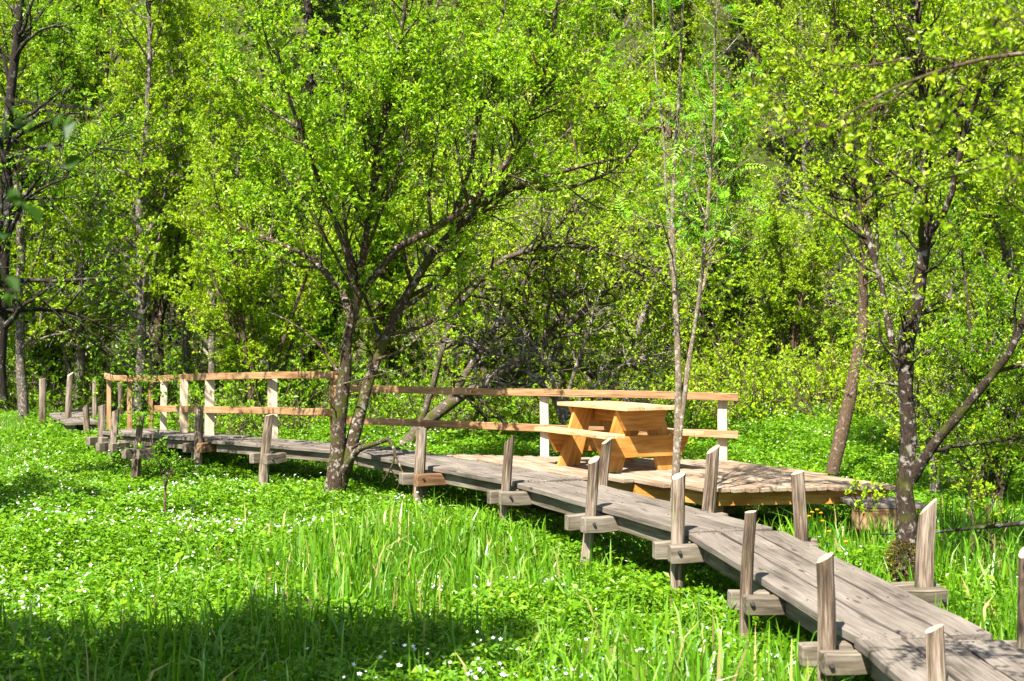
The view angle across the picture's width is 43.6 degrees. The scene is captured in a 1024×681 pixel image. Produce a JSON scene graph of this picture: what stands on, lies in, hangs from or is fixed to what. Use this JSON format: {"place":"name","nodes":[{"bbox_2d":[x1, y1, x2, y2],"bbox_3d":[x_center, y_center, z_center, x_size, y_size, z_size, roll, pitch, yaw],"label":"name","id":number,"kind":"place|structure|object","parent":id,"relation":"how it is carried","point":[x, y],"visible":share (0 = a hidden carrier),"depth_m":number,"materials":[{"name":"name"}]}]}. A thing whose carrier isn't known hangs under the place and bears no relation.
{"place":"outdoors","nodes":[
{"label":"outdoors","id":0,"kind":"place"},
{"bbox_2d":[0,0,1023,680],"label":"ground","id":1,"kind":"structure","parent":0,"point":[770,150],"depth_m":37.12,"materials":[{"name":"green plant"}]},
{"bbox_2d":[0,68,31,367],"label":"leafy tree","id":2,"kind":"object","parent":1,"relation":"on","point":[8,346],"visible":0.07,"depth_m":28.44,"materials":[{"name":"green plant"}]},
{"bbox_2d":[0,0,75,421],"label":"slender tree","id":3,"kind":"object","parent":1,"relation":"on","point":[22,240],"visible":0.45,"depth_m":25.39,"materials":[{"name":"green plant"}]},
{"bbox_2d":[39,378,45,427],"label":"boardwalk post","id":4,"kind":"object","parent":1,"relation":"on","point":[42,398],"visible":0.65,"depth_m":23.96,"materials":[{"name":"grey wood"}]},
{"bbox_2d":[0,98,98,306],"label":"overhanging tree","id":5,"kind":"object","parent":1,"relation":"on","point":[67,127],"visible":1,"depth_m":2.60,"materials":[{"name":"green plant"}]},
{"bbox_2d":[6,115,101,389],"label":"leafy tree","id":6,"kind":"object","parent":1,"relation":"on","point":[38,373],"visible":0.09,"depth_m":31.19,"materials":[{"name":"green plant"}]},
{"bbox_2d":[3,42,124,401],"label":"leafy tree","id":7,"kind":"object","parent":1,"relation":"on","point":[42,92],"visible":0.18,"depth_m":31.08,"materials":[{"name":"green plant"}]},
{"bbox_2d":[65,372,72,418],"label":"boardwalk post","id":8,"kind":"object","parent":1,"relation":"on","point":[68,403],"visible":0.59,"depth_m":24.76,"materials":[{"name":"grey wood"}]},
{"bbox_2d":[50,414,97,431],"bbox_3d":[-8.449,1.591,24.692,0.597,0.215,2.510,0,0,-27],"label":"boardwalk section","id":9,"kind":"object","parent":8,"relation":"on","point":[73,421],"visible":0.68,"depth_m":24.03,"materials":[{"name":"grey wood"}]},
{"bbox_2d":[25,130,114,390],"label":"spruce tree","id":10,"kind":"object","parent":1,"relation":"on","point":[70,363],"visible":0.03,"depth_m":35.47,"materials":[{"name":"green plant"}]},
{"bbox_2d":[0,0,146,206],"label":"broad tree","id":11,"kind":"object","parent":1,"relation":"on","point":[64,56],"visible":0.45,"depth_m":43.59,"materials":[{"name":"green plant"}]},
{"bbox_2d":[8,140,153,407],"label":"sparse tree","id":12,"kind":"object","parent":1,"relation":"on","point":[80,358],"visible":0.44,"depth_m":29.31,"materials":[{"name":"green plant"}]},
{"bbox_2d":[82,404,90,436],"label":"boardwalk post","id":13,"kind":"object","parent":1,"relation":"on","point":[86,420],"visible":0.6,"depth_m":23.16,"materials":[{"name":"grey wood"}]},
{"bbox_2d":[92,379,97,418],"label":"boardwalk post","id":14,"kind":"object","parent":1,"relation":"on","point":[94,405],"visible":0.57,"depth_m":25.96,"materials":[{"name":"grey wood"}]},
{"bbox_2d":[86,404,108,456],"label":"boardwalk post","id":15,"kind":"object","parent":1,"relation":"on","point":[93,440],"visible":0.52,"depth_m":20.75,"materials":[{"name":"grey wood"}]},
{"bbox_2d":[49,400,159,416],"bbox_3d":[-9.113,1.552,30.230,0.729,0.255,8.586,0,0,-1],"label":"boardwalk section","id":16,"kind":"object","parent":1,"relation":"on","point":[80,411],"visible":0.16,"depth_m":26.97,"materials":[{"name":"grey wood"}]},
{"bbox_2d":[96,409,129,468],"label":"boardwalk post","id":17,"kind":"object","parent":1,"relation":"on","point":[112,445],"visible":0.73,"depth_m":19.87,"materials":[{"name":"grey wood"}]},
{"bbox_2d":[0,0,229,443],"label":"dark tree","id":18,"kind":"object","parent":1,"relation":"on","point":[8,220],"visible":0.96,"depth_m":17.24,"materials":[{"name":"green plant"}]},
{"bbox_2d":[84,84,150,318],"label":"spruce tree","id":19,"kind":"object","parent":1,"relation":"on","point":[120,120],"visible":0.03,"depth_m":39.91,"materials":[{"name":"green plant"}]},
{"bbox_2d":[118,382,123,421],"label":"boardwalk post","id":20,"kind":"object","parent":1,"relation":"on","point":[120,396],"visible":0.44,"depth_m":25.48,"materials":[{"name":"grey wood"}]},
{"bbox_2d":[45,0,201,140],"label":"broad tree","id":21,"kind":"object","parent":1,"relation":"on","point":[78,8],"visible":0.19,"depth_m":51.80,"materials":[{"name":"green plant"}]},
{"bbox_2d":[122,414,156,478],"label":"boardwalk post","id":22,"kind":"object","parent":1,"relation":"on","point":[135,455],"visible":0.79,"depth_m":18.56,"materials":[{"name":"grey wood"}]},
{"bbox_2d":[55,0,253,411],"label":"slender tree","id":23,"kind":"object","parent":1,"relation":"on","point":[144,267],"visible":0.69,"depth_m":27.64,"materials":[{"name":"green plant"}]},
{"bbox_2d":[151,368,158,405],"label":"boardwalk post","id":24,"kind":"object","parent":1,"relation":"on","point":[153,371],"visible":0.22,"depth_m":29.43,"materials":[{"name":"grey wood"}]},
{"bbox_2d":[117,129,207,354],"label":"spruce tree","id":25,"kind":"object","parent":1,"relation":"on","point":[167,319],"visible":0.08,"depth_m":38.40,"materials":[{"name":"green plant"}]},
{"bbox_2d":[71,2,268,385],"bbox_3d":[-8.561,-3.933,32.727,4.763,11.323,6.879,0,0,-29],"label":"broad tree","id":26,"kind":"object","parent":1,"relation":"on","point":[157,313],"visible":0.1,"depth_m":32.85,"materials":[{"name":"green plant"}]},
{"bbox_2d":[83,0,257,405],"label":"slender tree","id":27,"kind":"object","parent":1,"relation":"on","point":[131,82],"visible":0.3,"depth_m":29.39,"materials":[{"name":"green plant"}]},
{"bbox_2d":[106,0,264,187],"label":"leafy tree","id":28,"kind":"object","parent":1,"relation":"on","point":[242,57],"visible":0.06,"depth_m":43.24,"materials":[{"name":"green plant"}]},
{"bbox_2d":[183,405,216,477],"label":"boardwalk post","id":29,"kind":"object","parent":1,"relation":"on","point":[197,448],"visible":0.8,"depth_m":19.35,"materials":[{"name":"grey wood"}]},
{"bbox_2d":[102,428,251,448],"bbox_3d":[-5.390,1.576,20.436,2.610,0.221,0.891,0,0,34],"label":"boardwalk section","id":30,"kind":"object","parent":29,"relation":"on","point":[174,439],"visible":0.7,"depth_m":20.14,"materials":[{"name":"grey wood"}]},
{"bbox_2d":[104,371,336,441],"bbox_3d":[-5.236,1.177,21.001,0.749,1.440,7.049,0,0,-45],"label":"timber railing","id":31,"kind":"object","parent":30,"relation":"attached to","point":[210,409],"visible":0.73,"depth_m":19.97,"materials":[{"name":"brown wood"}]},
{"bbox_2d":[211,437,400,464],"bbox_3d":[-3.060,1.592,18.616,3.271,0.210,0.837,0,0,41],"label":"boardwalk section","id":32,"kind":"object","parent":29,"relation":"on","point":[306,450],"visible":0.64,"depth_m":18.46,"materials":[{"name":"grey wood"}]},
{"bbox_2d":[161,0,278,372],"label":"slender tree","id":33,"kind":"object","parent":1,"relation":"on","point":[217,141],"visible":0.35,"depth_m":26.26,"materials":[{"name":"green plant"}]},
{"bbox_2d":[157,121,373,427],"bbox_3d":[-4.555,-1.001,24.386,4.222,5.821,3.214,0,0,-20],"label":"bushy tree","id":34,"kind":"object","parent":1,"relation":"on","point":[234,308],"visible":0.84,"depth_m":24.16,"materials":[{"name":"green plant"}]},
{"bbox_2d":[249,414,285,498],"bbox_3d":[-3.385,1.680,17.731,0.394,1.330,0.398,0,0,35],"label":"boardwalk post","id":35,"kind":"object","parent":1,"relation":"on","point":[265,457],"visible":0.81,"depth_m":17.64,"materials":[{"name":"grey wood"}]},
{"bbox_2d":[203,0,352,366],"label":"broad tree","id":36,"kind":"object","parent":1,"relation":"on","point":[275,87],"visible":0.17,"depth_m":34.88,"materials":[{"name":"green plant"}]},
{"bbox_2d":[0,317,576,443],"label":"undergrowth","id":37,"kind":"object","parent":1,"relation":"on","point":[291,396],"visible":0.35,"depth_m":24.98,"materials":[{"name":"green plant"}]},
{"bbox_2d":[230,0,383,222],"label":"tree","id":38,"kind":"object","parent":1,"relation":"on","point":[306,9],"visible":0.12,"depth_m":44.92,"materials":[{"name":"green plant"}]},
{"bbox_2d":[249,87,408,405],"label":"leafy tree","id":39,"kind":"object","parent":1,"relation":"on","point":[325,330],"visible":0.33,"depth_m":27.16,"materials":[{"name":"green plant"}]},
{"bbox_2d":[276,0,426,123],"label":"broad tree","id":40,"kind":"object","parent":1,"relation":"on","point":[330,9],"visible":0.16,"depth_m":46.91,"materials":[{"name":"green plant"}]},
{"bbox_2d":[285,60,472,396],"bbox_3d":[-3.398,-2.458,30.570,4.737,7.911,4.227,0,0,36],"label":"bushy tree","id":41,"kind":"object","parent":1,"relation":"on","point":[383,311],"visible":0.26,"depth_m":29.75,"materials":[{"name":"green plant"}]},
{"bbox_2d":[399,428,446,504],"bbox_3d":[-0.907,1.641,15.125,0.809,1.229,0.402,0,0,-32],"label":"boardwalk post","id":42,"kind":"object","parent":1,"relation":"on","point":[420,479],"visible":0.69,"depth_m":14.94,"materials":[{"name":"grey wood"}]},
{"bbox_2d":[357,449,580,491],"bbox_3d":[-0.704,1.590,15.570,0.833,0.209,4.452,0,0,-30],"label":"boardwalk section","id":43,"kind":"object","parent":42,"relation":"on","point":[473,475],"visible":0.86,"depth_m":14.95,"materials":[{"name":"grey wood"}]},
{"bbox_2d":[187,0,669,499],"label":"forked tree","id":44,"kind":"object","parent":1,"relation":"on","point":[407,90],"visible":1,"depth_m":15.40,"materials":[{"name":"green plant"}]},
{"bbox_2d":[329,0,560,249],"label":"broad tree","id":45,"kind":"object","parent":1,"relation":"on","point":[467,26],"visible":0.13,"depth_m":37.90,"materials":[{"name":"green plant"}]},
{"bbox_2d":[349,137,564,415],"bbox_3d":[-1.092,-1.215,27.315,3.428,6.210,4.503,0,0,-43],"label":"bushy tree","id":46,"kind":"object","parent":1,"relation":"on","point":[482,230],"visible":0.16,"depth_m":26.98,"materials":[{"name":"green plant"}]},
{"bbox_2d":[399,82,566,369],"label":"sparse tree","id":47,"kind":"object","parent":1,"relation":"on","point":[452,164],"visible":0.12,"depth_m":28.71,"materials":[{"name":"green plant"}]},
{"bbox_2d":[446,0,524,118],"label":"bushy tree","id":48,"kind":"object","parent":1,"relation":"on","point":[476,6],"visible":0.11,"depth_m":47.83,"materials":[{"name":"green plant"}]},
{"bbox_2d":[0,0,1014,409],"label":"hillside thicket","id":49,"kind":"object","parent":1,"relation":"on","point":[720,46],"visible":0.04,"depth_m":35.75,"materials":[{"name":"green plant"}]},
{"bbox_2d":[487,435,534,526],"bbox_3d":[0.162,1.633,13.381,0.791,1.318,0.330,0,0,-24],"label":"boardwalk post","id":50,"kind":"object","parent":1,"relation":"on","point":[505,497],"visible":0.66,"depth_m":13.26,"materials":[{"name":"grey wood"}]},
{"bbox_2d":[0,307,1023,680],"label":"ground cover","id":51,"kind":"object","parent":1,"relation":"on","point":[126,499],"visible":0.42,"depth_m":11.72,"materials":[{"name":"green plant"}]},
{"bbox_2d":[137,422,186,511],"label":"sapling","id":52,"kind":"object","parent":51,"relation":"on","point":[167,474],"visible":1,"depth_m":14.28,"materials":[{"name":"green plant"}]},
{"bbox_2d":[0,401,1017,680],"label":"white flowers","id":53,"kind":"object","parent":51,"relation":"on","point":[292,561],"visible":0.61,"depth_m":10.81,"materials":[{"name":"white plant"}]},
{"bbox_2d":[940,455,1012,551],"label":"sapling","id":54,"kind":"object","parent":51,"relation":"on","point":[982,492],"visible":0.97,"depth_m":10.52,"materials":[{"name":"green plant"}]},
{"bbox_2d":[0,315,1023,680],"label":"grass","id":55,"kind":"structure","parent":1,"relation":"on","point":[350,561],"depth_m":9.32,"materials":[{"name":"green plant"}]},
{"bbox_2d":[394,268,686,424],"bbox_3d":[0.322,0.079,18.433,4.352,2.333,1.607,0,0,0],"label":"dead snag","id":56,"kind":"object","parent":1,"relation":"on","point":[564,414],"visible":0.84,"depth_m":18.47,"materials":[{"name":"grey wood"}]},
{"bbox_2d":[451,71,645,415],"bbox_3d":[0.916,-1.612,26.138,3.707,7.060,5.091,0,0,7],"label":"sparse tree","id":57,"kind":"object","parent":1,"relation":"on","point":[553,314],"visible":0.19,"depth_m":25.04,"materials":[{"name":"green plant"}]},
{"bbox_2d":[455,0,650,179],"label":"broad tree","id":58,"kind":"object","parent":1,"relation":"on","point":[585,12],"visible":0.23,"depth_m":41.84,"materials":[{"name":"green plant"}]},
{"bbox_2d":[399,147,741,457],"bbox_3d":[0.915,-0.466,20.605,5.452,5.418,4.685,0,0,0],"label":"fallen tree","id":59,"kind":"object","parent":1,"relation":"on","point":[532,251],"visible":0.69,"depth_m":20.41,"materials":[{"name":"green plant"}]},
{"bbox_2d":[565,456,617,566],"bbox_3d":[0.901,1.661,11.607,0.793,1.241,0.343,0,0,-23],"label":"boardwalk post","id":60,"kind":"object","parent":1,"relation":"on","point":[590,522],"visible":0.66,"depth_m":11.48,"materials":[{"name":"grey wood"}]},
{"bbox_2d":[516,480,772,540],"bbox_3d":[1.091,1.607,11.969,0.775,0.232,3.551,0,0,-23],"label":"boardwalk section","id":61,"kind":"object","parent":60,"relation":"on","point":[643,516],"visible":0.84,"depth_m":11.58,"materials":[{"name":"grey wood"}]},
{"bbox_2d":[594,437,611,544],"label":"boardwalk post","id":62,"kind":"object","parent":1,"relation":"on","point":[605,455],"visible":0.19,"depth_m":13.31,"materials":[{"name":"grey wood"}]},
{"bbox_2d":[598,0,616,35],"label":"bushy tree","id":63,"kind":"object","parent":1,"relation":"on","point":[615,10],"visible":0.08,"depth_m":49.82,"materials":[{"name":"green plant"}]},
{"bbox_2d":[488,77,734,381],"bbox_3d":[2.080,-1.999,27.618,5.359,7.431,3.902,0,0,6],"label":"sparse tree","id":64,"kind":"object","parent":1,"relation":"on","point":[638,319],"visible":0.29,"depth_m":27.36,"materials":[{"name":"green plant"}]},
{"bbox_2d":[520,33,705,355],"bbox_3d":[2.487,-3.401,30.301,4.450,8.327,4.986,0,0,-32],"label":"bushy tree","id":65,"kind":"object","parent":1,"relation":"on","point":[597,97],"visible":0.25,"depth_m":30.92,"materials":[{"name":"green plant"}]},
{"bbox_2d":[443,454,895,536],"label":"picnic platform","id":66,"kind":"structure","parent":1,"relation":"on","point":[742,484],"depth_m":13.84,"materials":[{"name":"brown wood"}]},
{"bbox_2d":[333,375,738,460],"bbox_3d":[0.065,1.092,16.991,5.883,1.190,0.528,0,0,23],"label":"timber railing","id":67,"kind":"object","parent":66,"relation":"attached to","point":[722,433],"visible":0.73,"depth_m":16.64,"materials":[{"name":"brown wood"}]},
{"bbox_2d":[534,401,703,472],"bbox_3d":[1.242,1.122,15.127,1.354,0.751,1.600,0,0,-28],"label":"picnic table","id":68,"kind":"object","parent":66,"relation":"on","point":[623,423],"visible":0.97,"depth_m":14.79,"materials":[{"name":"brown wood"}]},
{"bbox_2d":[626,0,728,137],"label":"bushy tree","id":69,"kind":"object","parent":1,"relation":"on","point":[690,32],"visible":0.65,"depth_m":37.63,"materials":[{"name":"green plant"}]},
{"bbox_2d":[652,472,704,609],"bbox_3d":[1.537,1.653,10.162,0.787,1.217,0.345,0,0,-9],"label":"boardwalk post","id":70,"kind":"object","parent":1,"relation":"on","point":[678,551],"visible":0.65,"depth_m":10.08,"materials":[{"name":"grey wood"}]},
{"bbox_2d":[587,0,810,501],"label":"rowan tree","id":71,"kind":"object","parent":1,"relation":"on","point":[681,389],"visible":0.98,"depth_m":12.00,"materials":[{"name":"green plant"}]},
{"bbox_2d":[696,445,727,576],"bbox_3d":[1.588,1.631,11.650,0.790,1.348,0.351,0,0,-23],"label":"boardwalk post","id":72,"kind":"object","parent":1,"relation":"on","point":[710,481],"visible":0.28,"depth_m":11.70,"materials":[{"name":"grey wood"}]},
{"bbox_2d":[646,41,787,354],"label":"leafy tree","id":73,"kind":"object","parent":1,"relation":"on","point":[733,185],"visible":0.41,"depth_m":28.97,"materials":[{"name":"green plant"}]},
{"bbox_2d":[481,215,1023,442],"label":"undergrowth","id":74,"kind":"object","parent":1,"relation":"on","point":[763,387],"visible":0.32,"depth_m":24.84,"materials":[{"name":"green plant"}]},
{"bbox_2d":[727,510,785,660],"bbox_3d":[1.804,1.659,8.387,0.722,1.094,0.320,0,0,-9],"label":"boardwalk post","id":75,"kind":"object","parent":1,"relation":"on","point":[765,602],"visible":0.6,"depth_m":8.34,"materials":[{"name":"grey wood"}]},
{"bbox_2d":[706,0,810,84],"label":"bushy tree","id":76,"kind":"object","parent":1,"relation":"on","point":[740,28],"visible":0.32,"depth_m":40.93,"materials":[{"name":"green plant"}]},
{"bbox_2d":[726,153,850,375],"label":"bushy tree","id":77,"kind":"object","parent":1,"relation":"on","point":[808,261],"visible":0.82,"depth_m":27.00,"materials":[{"name":"green plant"}]},
{"bbox_2d":[731,0,847,222],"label":"slender tree","id":78,"kind":"object","parent":1,"relation":"on","point":[789,69],"visible":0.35,"depth_m":33.89,"materials":[{"name":"green plant"}]},
{"bbox_2d":[791,470,818,547],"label":"boardwalk post","id":79,"kind":"object","parent":1,"relation":"on","point":[799,506],"visible":0.29,"depth_m":10.20,"materials":[{"name":"grey wood"}]},
{"bbox_2d":[797,552,871,680],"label":"boardwalk post","id":80,"kind":"object","parent":1,"relation":"on","point":[842,658],"visible":0.71,"depth_m":7.00,"materials":[{"name":"grey wood"}]},
{"bbox_2d":[728,0,950,474],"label":"leaning tree","id":81,"kind":"object","parent":1,"relation":"on","point":[839,440],"visible":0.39,"depth_m":17.30,"materials":[{"name":"green plant"}]},
{"bbox_2d":[844,475,885,531],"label":"sapling","id":82,"kind":"object","parent":1,"relation":"on","point":[854,483],"visible":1,"depth_m":11.19,"materials":[{"name":"green plant"}]},
{"bbox_2d":[796,0,935,177],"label":"broad tree","id":83,"kind":"object","parent":1,"relation":"on","point":[879,34],"visible":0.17,"depth_m":35.29,"materials":[{"name":"green plant"}]},
{"bbox_2d":[718,0,1023,581],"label":"crooked tree","id":84,"kind":"object","parent":1,"relation":"on","point":[910,470],"visible":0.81,"depth_m":9.85,"materials":[{"name":"green plant"}]},
{"bbox_2d":[725,0,1023,231],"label":"hanging branch tree","id":85,"kind":"object","parent":1,"relation":"on","point":[981,40],"visible":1,"depth_m":4.95,"materials":[{"name":"green plant"}]},
{"bbox_2d":[840,497,925,542],"bbox_3d":[3.717,1.835,12.876,0.720,0.462,0.624,0,0,0],"label":"wooden step","id":86,"kind":"object","parent":1,"relation":"on","point":[885,506],"visible":0.45,"depth_m":12.62,"materials":[{"name":"brown wood"}]},
{"bbox_2d":[816,101,958,402],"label":"leafy tree","id":87,"kind":"object","parent":1,"relation":"on","point":[848,289],"visible":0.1,"depth_m":25.43,"materials":[{"name":"green plant"}]},
{"bbox_2d":[889,498,947,606],"bbox_3d":[2.594,1.658,8.702,0.736,1.169,0.350,0,0,-8],"label":"boardwalk post","id":88,"kind":"object","parent":1,"relation":"on","point":[927,589],"visible":0.43,"depth_m":8.70,"materials":[{"name":"grey wood"}]},
{"bbox_2d":[906,2,947,34],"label":"bushy tree","id":89,"kind":"object","parent":1,"relation":"on","point":[928,16],"visible":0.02,"depth_m":44.81,"materials":[{"name":"green plant"}]},
{"bbox_2d":[836,219,1023,497],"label":"sparse tree","id":90,"kind":"object","parent":1,"relation":"on","point":[921,396],"visible":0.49,"depth_m":15.88,"materials":[{"name":"green plant"}]},
{"bbox_2d":[925,624,946,680],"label":"boardwalk post","id":91,"kind":"object","parent":1,"relation":"on","point":[935,654],"visible":1,"depth_m":6.10,"materials":[{"name":"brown wood"}]},
{"bbox_2d":[854,638,1023,680],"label":"boardwalk section","id":92,"kind":"object","parent":91,"relation":"on","point":[894,659],"visible":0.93,"depth_m":6.62,"materials":[{"name":"grey wood"}]},
{"bbox_2d":[850,108,1023,419],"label":"sparse tree","id":93,"kind":"object","parent":1,"relation":"on","point":[906,279],"visible":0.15,"depth_m":20.32,"materials":[{"name":"green plant"}]},
{"bbox_2d":[939,501,941,549],"bbox_3d":[3.778,1.759,11.296,0.036,0.681,0.035,0,0,0],"label":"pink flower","id":94,"kind":"object","parent":1,"relation":"on","point":[940,524],"visible":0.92,"depth_m":11.29,"materials":[{"name":"green plant"}]},
{"bbox_2d":[872,497,1023,559],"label":"fallen branch","id":95,"kind":"object","parent":1,"relation":"on","point":[1001,525],"visible":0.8,"depth_m":10.41,"materials":[{"name":"brown wood"}]},
{"bbox_2d":[876,53,1022,406],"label":"leafy tree","id":96,"kind":"object","parent":1,"relation":"on","point":[990,235],"visible":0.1,"depth_m":23.10,"materials":[{"name":"green plant"}]},
{"bbox_2d":[881,0,1019,241],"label":"broad tree","id":97,"kind":"object","parent":1,"relation":"on","point":[929,18],"visible":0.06,"depth_m":32.91,"materials":[{"name":"green plant"}]},
{"bbox_2d":[952,492,952,545],"bbox_3d":[3.953,1.733,11.495,0.035,0.738,0.035,0,0,0],"label":"pink flower","id":98,"kind":"object","parent":1,"relation":"on","point":[952,516],"visible":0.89,"depth_m":11.49,"materials":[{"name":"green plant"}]},
{"bbox_2d":[913,0,1023,275],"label":"slender tree","id":99,"kind":"object","parent":1,"relation":"on","point":[962,74],"visible":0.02,"depth_m":21.89,"materials":[{"name":"green plant"}]},
{"bbox_2d":[914,185,1023,512],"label":"leafy tree","id":100,"kind":"object","parent":1,"relation":"on","point":[968,358],"visible":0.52,"depth_m":14.24,"materials":[{"name":"green plant"}]},
{"bbox_2d":[932,0,1023,415],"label":"slender tree","id":101,"kind":"object","parent":1,"relation":"on","point":[1006,256],"visible":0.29,"depth_m":18.17,"materials":[{"name":"green plant"}]},
{"bbox_2d":[994,201,1023,242],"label":"bushy tree","id":102,"kind":"object","parent":1,"relation":"on","point":[1016,231],"visible":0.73,"depth_m":10.32,"materials":[{"name":"green plant"}]},
{"bbox_2d":[1003,547,1023,653],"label":"boardwalk post","id":103,"kind":"object","parent":1,"relation":"on","point":[1018,644],"visible":0.25,"depth_m":7.08,"materials":[{"name":"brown wood"}]},
{"bbox_2d":[689,531,991,642],"bbox_3d":[2.042,1.676,8.681,0.794,0.294,3.302,0,0,-9],"label":"boardwalk section","id":104,"kind":"object","parent":103,"relation":"on","point":[869,605],"visible":0.81,"depth_m":8.16,"materials":[{"name":"grey wood"}]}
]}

